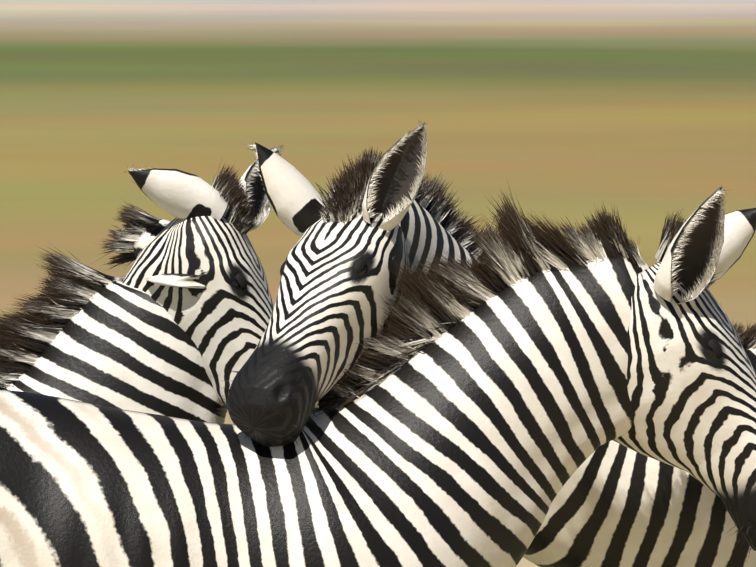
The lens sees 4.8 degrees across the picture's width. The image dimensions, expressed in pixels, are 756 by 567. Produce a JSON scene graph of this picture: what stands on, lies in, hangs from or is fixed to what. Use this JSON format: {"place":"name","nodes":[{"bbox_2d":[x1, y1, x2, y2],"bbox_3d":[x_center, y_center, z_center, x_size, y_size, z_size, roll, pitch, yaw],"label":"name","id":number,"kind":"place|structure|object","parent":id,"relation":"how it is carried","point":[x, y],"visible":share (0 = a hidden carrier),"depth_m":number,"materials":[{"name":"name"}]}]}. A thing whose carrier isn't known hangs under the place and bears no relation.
{"place":"outdoors","nodes":[
{"label":"outdoors","id":0,"kind":"place"},
{"bbox_2d":[0,0,755,566],"bbox_3d":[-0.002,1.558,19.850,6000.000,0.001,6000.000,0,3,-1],"label":"background","id":1,"kind":"structure","parent":0,"point":[638,116],"depth_m":90.28},
{"bbox_2d":[0,145,315,423],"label":"zebra","id":2,"kind":"object","parent":1,"relation":"on","point":[174,322],"visible":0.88,"depth_m":20.54,"materials":[{"name":"multicoloured"}]},
{"bbox_2d":[0,181,755,566],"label":"zebra","id":3,"kind":"object","parent":1,"relation":"on","point":[468,413],"visible":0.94,"depth_m":19.69,"materials":[{"name":"multicoloured"}]},
{"bbox_2d":[216,120,755,566],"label":"zebra","id":4,"kind":"object","parent":1,"relation":"on","point":[361,228],"visible":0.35,"depth_m":19.87,"materials":[{"name":"multicoloured"}]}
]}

